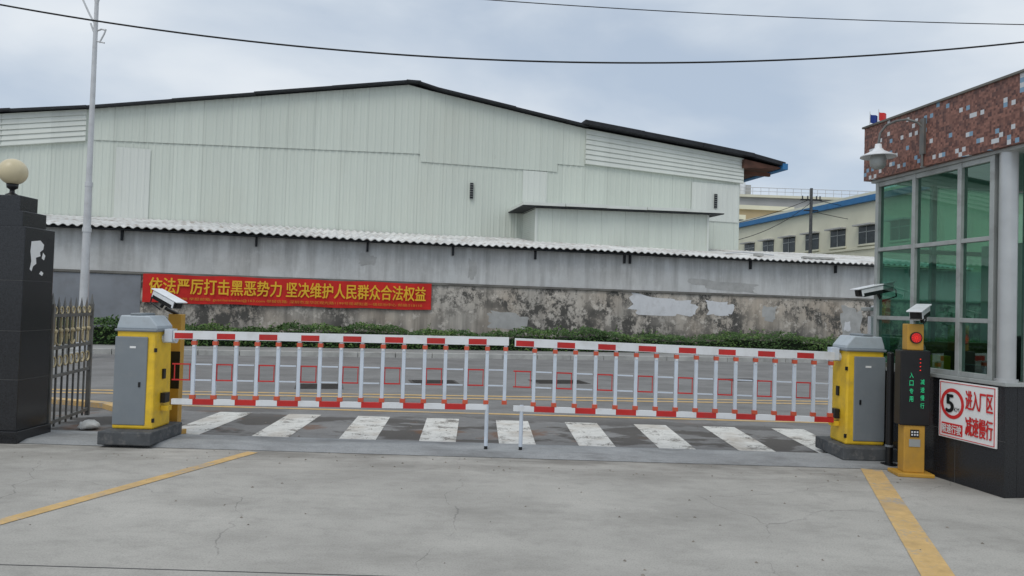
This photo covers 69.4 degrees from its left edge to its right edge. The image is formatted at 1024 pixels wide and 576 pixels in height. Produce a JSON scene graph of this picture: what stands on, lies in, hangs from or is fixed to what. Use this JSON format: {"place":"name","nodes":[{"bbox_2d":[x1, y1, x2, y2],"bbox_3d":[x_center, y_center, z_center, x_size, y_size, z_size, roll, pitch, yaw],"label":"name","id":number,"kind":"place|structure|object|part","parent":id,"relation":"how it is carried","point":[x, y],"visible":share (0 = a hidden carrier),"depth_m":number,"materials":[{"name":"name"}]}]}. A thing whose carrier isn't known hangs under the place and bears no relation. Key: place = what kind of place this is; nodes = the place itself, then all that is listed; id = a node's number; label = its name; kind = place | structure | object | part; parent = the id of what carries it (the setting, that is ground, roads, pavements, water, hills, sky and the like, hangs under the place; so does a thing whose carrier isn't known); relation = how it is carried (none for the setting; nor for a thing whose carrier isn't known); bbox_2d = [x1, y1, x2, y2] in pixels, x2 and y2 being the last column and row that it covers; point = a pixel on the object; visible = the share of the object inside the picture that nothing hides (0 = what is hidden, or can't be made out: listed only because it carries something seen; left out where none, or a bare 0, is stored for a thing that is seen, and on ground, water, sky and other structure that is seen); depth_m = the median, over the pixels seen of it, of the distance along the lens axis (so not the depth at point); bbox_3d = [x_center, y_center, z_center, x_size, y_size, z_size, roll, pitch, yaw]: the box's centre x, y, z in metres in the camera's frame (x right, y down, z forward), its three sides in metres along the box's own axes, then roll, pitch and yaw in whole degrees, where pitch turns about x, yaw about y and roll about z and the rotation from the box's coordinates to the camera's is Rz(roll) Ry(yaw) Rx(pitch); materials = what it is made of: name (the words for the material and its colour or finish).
{"place":"outdoors","nodes":[
{"label":"outdoors","id":0,"kind":"place"},
{"bbox_2d":[21,353,830,459],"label":"road","id":1,"kind":"structure","parent":0,"point":[403,426],"depth_m":12.19,"materials":[{"name":"grey concrete"}]},
{"bbox_2d":[51,397,112,410],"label":"painted kerb","id":2,"kind":"structure","parent":1,"relation":"on","point":[103,405],"depth_m":9.77,"materials":[{"name":"yellow paint"}]},
{"bbox_2d":[77,419,99,429],"bbox_3d":[-4.676,1.497,8.163,0.223,0.097,0.204,2,-1,-23],"label":"rock","id":3,"kind":"object","parent":1,"relation":"on","point":[89,424],"visible":1,"depth_m":8.11,"materials":[{"name":"white stone"}]},
{"bbox_2d":[294,383,342,388],"bbox_3d":[-3.353,1.706,12.861,0.800,0.022,0.800,2,-1,-14],"label":"drain cover","id":4,"kind":"object","parent":1,"relation":"on","point":[314,386],"visible":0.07,"depth_m":12.75,"materials":[{"name":"metal"}]},
{"bbox_2d":[409,380,458,383],"bbox_3d":[-1.504,1.793,14.160,0.900,0.022,0.600,2,-1,-14],"label":"drain cover","id":5,"kind":"object","parent":1,"relation":"on","point":[435,381],"visible":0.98,"depth_m":14.01,"materials":[{"name":"metal"}]},
{"bbox_2d":[52,389,827,422],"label":"road line markings","id":6,"kind":"object","parent":1,"relation":"on","point":[481,398],"visible":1,"depth_m":11.51,"materials":[{"name":"yellow paint"}]},
{"bbox_2d":[20,430,897,468],"bbox_3d":[-0.650,1.647,7.622,9.800,0.024,0.720,2,-1,0],"label":"concrete apron strip","id":7,"kind":"object","parent":1,"relation":"on","point":[494,450],"visible":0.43,"depth_m":7.47,"materials":[{"name":"grey concrete"}]},
{"bbox_2d":[0,159,54,443],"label":"gate pier","id":8,"kind":"structure","parent":7,"relation":"on","point":[27,240],"depth_m":7.39,"materials":[{"name":"black stone"}]},
{"bbox_2d":[46,293,93,426],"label":"iron gate","id":9,"kind":"structure","parent":8,"relation":"attached to","point":[60,335],"depth_m":8.33,"materials":[{"name":"black metal"}]},
{"bbox_2d":[97,313,181,445],"bbox_3d":[-3.731,0.898,7.548,0.575,1.285,0.700,2,-1,0],"label":"barrier gate machine","id":10,"kind":"object","parent":7,"relation":"on","point":[142,407],"visible":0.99,"depth_m":7.37,"materials":[{"name":"yellow metal"}]},
{"bbox_3d":[-3.807,0.924,7.369,0.325,0.880,0.017,2,-1,0],"label":"door panel","id":11,"kind":"part","parent":10,"relation":"part of","materials":[{"name":"grey metal"}]},
{"bbox_2d":[164,307,185,433],"bbox_3d":[-3.648,0.891,7.955,0.220,1.379,0.287,2,-1,0],"label":"camera post","id":12,"kind":"object","parent":7,"relation":"on","point":[176,320],"visible":0.52,"depth_m":7.95,"materials":[{"name":"gold metal"}]},
{"bbox_2d":[150,288,186,309],"bbox_3d":[-3.659,0.159,7.806,0.457,0.197,0.140,23,8,24],"label":"surveillance camera","id":13,"kind":"object","parent":12,"relation":"attached to","point":[163,297],"visible":1,"depth_m":7.75,"materials":[{"name":"white paint"}]},
{"bbox_2d":[171,330,508,448],"bbox_3d":[-1.752,1.040,7.547,3.409,1.171,0.127,2,-1,0],"label":"barrier arm fence","id":14,"kind":"object","parent":7,"relation":"on","point":[320,338],"visible":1,"depth_m":7.53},
{"bbox_2d":[513,338,834,449],"bbox_3d":[1.709,1.151,7.706,3.404,1.164,0.324,2,-1,0],"label":"barrier arm fence","id":15,"kind":"object","parent":7,"relation":"on","point":[616,347],"visible":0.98,"depth_m":7.70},
{"bbox_2d":[815,333,897,461],"bbox_3d":[3.690,1.129,7.888,0.655,1.285,0.700,2,-1,0],"label":"barrier gate machine","id":16,"kind":"object","parent":7,"relation":"on","point":[858,410],"visible":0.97,"depth_m":7.71,"materials":[{"name":"yellow metal"}]},
{"bbox_3d":[3.724,1.158,7.709,0.325,0.880,0.017,2,-1,0],"label":"door panel","id":17,"kind":"part","parent":16,"relation":"part of","materials":[{"name":"grey metal"}]},
{"bbox_2d":[880,352,897,466],"bbox_3d":[3.795,1.216,7.426,0.160,1.152,0.160,2,-1,0],"label":"black bollard post","id":18,"kind":"object","parent":7,"relation":"on","point":[889,445],"visible":0.91,"depth_m":7.40,"materials":[{"name":"plastic"}]},
{"bbox_2d":[182,412,826,452],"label":"zebra crossing markings","id":19,"kind":"object","parent":1,"relation":"on","point":[583,434],"visible":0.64,"depth_m":8.78,"materials":[{"name":"white paint"}]},
{"bbox_2d":[529,380,589,383],"bbox_3d":[0.944,1.883,14.860,1.100,0.022,0.700,2,-1,-14],"label":"drain cover","id":20,"kind":"object","parent":1,"relation":"on","point":[558,382],"visible":0.79,"depth_m":14.71,"materials":[{"name":"metal"}]},
{"bbox_2d":[720,378,752,381],"bbox_3d":[5.141,2.047,16.460,0.800,0.022,0.600,2,-1,-14],"label":"drain cover","id":21,"kind":"object","parent":1,"relation":"on","point":[738,381],"visible":0.28,"depth_m":16.50,"materials":[{"name":"metal"}]},
{"bbox_2d":[861,306,873,334],"bbox_3d":[4.040,0.942,8.152,0.268,1.748,0.342,2,-1,0],"label":"camera post","id":22,"kind":"object","parent":1,"relation":"on","point":[870,322],"visible":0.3,"depth_m":8.16,"materials":[{"name":"white metal"}]},
{"bbox_2d":[850,284,883,298],"bbox_3d":[3.918,0.063,7.957,0.517,0.197,0.140,-10,1,-12],"label":"surveillance camera","id":23,"kind":"object","parent":22,"relation":"attached to","point":[871,290],"visible":0.61,"depth_m":7.89,"materials":[{"name":"white paint"}]},
{"bbox_2d":[54,344,827,362],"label":"roadside pavement","id":24,"kind":"structure","parent":0,"point":[313,352],"depth_m":20.86,"materials":[{"name":"concrete"}]},
{"bbox_2d":[70,0,106,353],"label":"street lamp","id":25,"kind":"object","parent":24,"relation":"on","point":[85,266],"visible":0.8,"depth_m":17.02,"materials":[{"name":"silver metal"}]},
{"bbox_2d":[55,314,837,352],"bbox_3d":[-0.782,1.463,23.027,42.088,1.027,1.468,2,-1,-14],"label":"hedge","id":26,"kind":"object","parent":24,"relation":"on","point":[104,333],"visible":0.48,"depth_m":22.87,"materials":[{"name":"green plant"}]},
{"bbox_2d":[0,443,1023,575],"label":"driveway","id":27,"kind":"structure","parent":0,"point":[429,518],"depth_m":5.22,"materials":[{"name":"concrete"}]},
{"bbox_2d":[0,564,378,575],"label":"expansion joint","id":28,"kind":"object","parent":27,"relation":"on","point":[189,570],"depth_m":4.04,"materials":[{"name":"concrete"}]},
{"bbox_2d":[0,451,954,575],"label":"driveway line markings","id":29,"kind":"object","parent":27,"relation":"on","point":[928,559],"visible":1,"depth_m":5.37,"materials":[{"name":"yellow paint"}]},
{"bbox_2d":[22,416,983,575],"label":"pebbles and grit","id":30,"kind":"object","parent":27,"relation":"on","point":[558,488],"visible":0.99,"depth_m":6.69,"materials":[{"name":"grey stone"}]},
{"bbox_2d":[887,324,934,478],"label":"column","id":31,"kind":"structure","parent":27,"relation":"on","point":[910,461],"depth_m":7.01,"materials":[{"name":"gold metal"}]},
{"bbox_2d":[894,349,930,425],"bbox_3d":[3.827,0.949,7.070,0.270,0.710,0.145,2,-1,6],"label":"screen housing","id":32,"kind":"object","parent":31,"relation":"attached to","point":[906,411],"visible":0.99,"depth_m":7.00,"materials":[{"name":"black plastic"}]},
{"bbox_2d":[909,332,921,446],"bbox_3d":[3.825,0.960,7.011,0.110,1.085,0.019,2,-1,6],"label":"signal light and keypad","id":33,"kind":"object","parent":31,"relation":"attached to","point":[915,337],"visible":1,"depth_m":7.00,"materials":[{"name":"red plastic"}]},
{"bbox_2d":[906,304,931,324],"bbox_3d":[3.908,0.276,7.072,0.140,0.197,0.357,0,12,45],"label":"surveillance camera","id":34,"kind":"object","parent":31,"relation":"attached to","point":[921,312],"visible":0.99,"depth_m":7.00,"materials":[{"name":"white paint"}]},
{"bbox_2d":[883,367,1023,497],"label":"granite base","id":35,"kind":"object","parent":27,"relation":"on","point":[999,471],"visible":0.52,"depth_m":6.45,"materials":[{"name":"black stone"}]},
{"bbox_2d":[873,155,1023,381],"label":"window frames","id":36,"kind":"structure","parent":35,"relation":"on","point":[959,242],"depth_m":6.83,"materials":[{"name":"silver metal"}]},
{"bbox_2d":[862,69,1023,192],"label":"coping and soffit","id":37,"kind":"object","parent":36,"relation":"on","point":[1020,148],"visible":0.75,"depth_m":6.93,"materials":[{"name":"concrete"}]},
{"bbox_2d":[869,114,877,124],"bbox_3d":[3.939,-1.846,8.049,0.092,0.150,0.023,2,-1,0],"label":"flag","id":38,"kind":"object","parent":37,"relation":"on","point":[873,118],"visible":0.92,"depth_m":8.05,"materials":[{"name":"blue fabric"}]},
{"bbox_2d":[878,109,885,120],"bbox_3d":[4.020,-1.865,8.019,0.092,0.150,0.023,2,-1,0],"label":"flag","id":39,"kind":"object","parent":37,"relation":"on","point":[881,116],"visible":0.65,"depth_m":8.02,"materials":[{"name":"red fabric"}]},
{"bbox_2d":[864,72,1023,181],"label":"mosaic parapet","id":40,"kind":"structure","parent":37,"relation":"on","point":[986,119],"depth_m":6.83,"materials":[{"name":"tile"}]},
{"bbox_2d":[860,118,925,169],"bbox_3d":[3.830,-1.434,7.461,0.576,0.492,0.338,1,-1,23],"label":"wall lamp","id":41,"kind":"object","parent":40,"relation":"attached to","point":[878,156],"visible":1,"depth_m":7.43,"materials":[{"name":"metal"}]},
{"bbox_2d":[879,162,1023,381],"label":"green glazing","id":42,"kind":"structure","parent":36,"relation":"in","point":[937,222],"depth_m":7.11,"materials":[{"name":"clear glass"}]},
{"bbox_2d":[939,380,997,448],"bbox_3d":[4.083,1.119,6.639,0.026,0.525,0.660,2,-1,-10],"label":"speed limit sign","id":43,"kind":"object","parent":35,"relation":"attached to","point":[968,412],"visible":1,"depth_m":6.60,"materials":[{"name":"white plastic"}]},
{"bbox_2d":[994,151,1018,382],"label":"corner column","id":44,"kind":"structure","parent":35,"relation":"on","point":[1007,287],"depth_m":6.31,"materials":[{"name":"metal"}]},
{"bbox_2d":[1016,243,1021,380],"bbox_3d":[5.603,0.685,7.418,2.940,2.280,1.530,2,-1,-10],"label":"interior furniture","id":45,"kind":"object","parent":35,"relation":"on","point":[1019,311],"depth_m":7.55,"materials":[{"name":"brown wood"}]},
{"bbox_2d":[0,4,1023,63],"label":"overhead cable","id":46,"kind":"object","parent":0,"point":[512,60],"visible":1,"depth_m":12.09,"materials":[{"name":"black rubber"}]},
{"bbox_2d":[0,0,1023,197],"label":"sky","id":47,"kind":"structure","parent":0,"point":[810,116],"materials":[{"name":"grey"}]},
{"bbox_2d":[487,457,860,468],"bbox_3d":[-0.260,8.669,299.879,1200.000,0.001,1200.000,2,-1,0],"label":"ground","id":48,"kind":"structure","parent":0,"point":[693,463],"depth_m":7.37,"materials":[{"name":"concrete"}]},
{"bbox_2d":[0,79,787,292],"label":"warehouse","id":49,"kind":"structure","parent":48,"relation":"on","point":[408,156],"depth_m":27.72,"materials":[{"name":"white metal"}]},
{"bbox_2d":[53,271,873,343],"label":"wall","id":50,"kind":"structure","parent":48,"relation":"on","point":[456,308],"depth_m":24.55,"materials":[{"name":"grey concrete"}]},
{"bbox_2d":[52,272,140,327],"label":"perimeter wall","id":51,"kind":"structure","parent":50,"relation":"attached to","point":[117,294],"depth_m":21.30,"materials":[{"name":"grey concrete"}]},
{"bbox_2d":[53,269,873,300],"bbox_3d":[-5.843,-0.242,22.912,78.000,0.074,0.360,2,-1,-14],"label":"ledge","id":52,"kind":"object","parent":50,"relation":"on","point":[444,284],"visible":0.75,"depth_m":24.14,"materials":[{"name":"concrete"}]},
{"bbox_2d":[142,274,431,309],"bbox_3d":[-6.649,0.142,22.486,8.420,0.854,0.063,2,-1,-14],"label":"red banner","id":53,"kind":"object","parent":52,"relation":"hanging from","point":[188,289],"visible":0.98,"depth_m":22.46,"materials":[{"name":"fabric"}]},
{"bbox_2d":[46,227,873,298],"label":"wall","id":54,"kind":"structure","parent":52,"relation":"on","point":[151,252],"depth_m":23.63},
{"bbox_2d":[42,214,873,298],"bbox_3d":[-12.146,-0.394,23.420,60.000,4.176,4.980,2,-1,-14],"label":"corrugated sheets","id":55,"kind":"object","parent":54,"relation":"on","point":[717,254],"visible":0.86,"depth_m":25.04,"materials":[{"name":"white metal"}]},
{"bbox_2d":[724,251,834,259],"bbox_3d":[10.005,-1.234,27.739,4.005,0.230,1.130,2,-1,-14],"label":"roof debris","id":56,"kind":"object","parent":55,"relation":"on","point":[802,257],"visible":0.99,"depth_m":27.58,"materials":[{"name":"concrete"}]},
{"bbox_2d":[120,230,836,272],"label":"eave brackets","id":57,"kind":"object","parent":54,"relation":"attached to","point":[367,250],"visible":0.9,"depth_m":24.36,"materials":[{"name":"black metal"}]},
{"bbox_2d":[358,253,861,334],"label":"plaster patches","id":58,"kind":"object","parent":50,"relation":"attached to","point":[851,319],"visible":0.92,"depth_m":25.64,"materials":[{"name":"white paint"}]},
{"bbox_2d":[739,205,793,220],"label":"apartment block","id":59,"kind":"structure","parent":48,"relation":"on","point":[748,211],"depth_m":62.37,"materials":[{"name":"beige paint"}]},
{"bbox_2d":[738,201,874,256],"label":"walls","id":60,"kind":"structure","parent":48,"relation":"on","point":[861,213],"depth_m":45.01,"materials":[{"name":"beige paint"}]},
{"bbox_2d":[739,222,874,252],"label":"windows","id":61,"kind":"structure","parent":60,"relation":"attached to","point":[866,235],"depth_m":43.89,"materials":[{"name":"glass"}]},
{"bbox_2d":[739,191,875,253],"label":"cornice","id":62,"kind":"structure","parent":60,"relation":"attached to","point":[854,200],"depth_m":44.61,"materials":[{"name":"blue paint"}]},
{"bbox_2d":[800,188,821,252],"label":"utility pole","id":63,"kind":"object","parent":48,"relation":"on","point":[811,200],"visible":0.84,"depth_m":42.07,"materials":[{"name":"concrete"}]},
{"bbox_2d":[739,200,807,222],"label":"overhead cable","id":64,"kind":"object","parent":63,"relation":"attached to","point":[772,213],"visible":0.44,"depth_m":41.65,"materials":[{"name":"black rubber"}]},
{"bbox_2d":[739,202,810,239],"bbox_3d":[13.061,-3.452,38.104,0.029,3.330,11.252,0,-2,45],"label":"overhead cable","id":65,"kind":"object","parent":63,"relation":"attached to","point":[777,224],"visible":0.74,"depth_m":39.04,"materials":[{"name":"black rubber"}]},
{"bbox_2d":[491,0,1023,24],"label":"overhead cable","id":66,"kind":"object","parent":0,"point":[757,15],"visible":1,"depth_m":16.14,"materials":[{"name":"black rubber"}]},
{"bbox_2d":[739,185,840,208],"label":"walls","id":67,"kind":"structure","parent":0,"point":[747,198],"depth_m":90.40,"materials":[{"name":"beige paint"}]},
{"bbox_2d":[740,182,745,193],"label":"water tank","id":68,"kind":"object","parent":67,"relation":"on","point":[742,186],"visible":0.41,"depth_m":91.04,"materials":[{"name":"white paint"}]},
{"bbox_2d":[740,187,871,197],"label":"roof railing","id":69,"kind":"object","parent":67,"relation":"on","point":[825,193],"visible":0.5,"depth_m":90.38,"materials":[{"name":"grey metal"}]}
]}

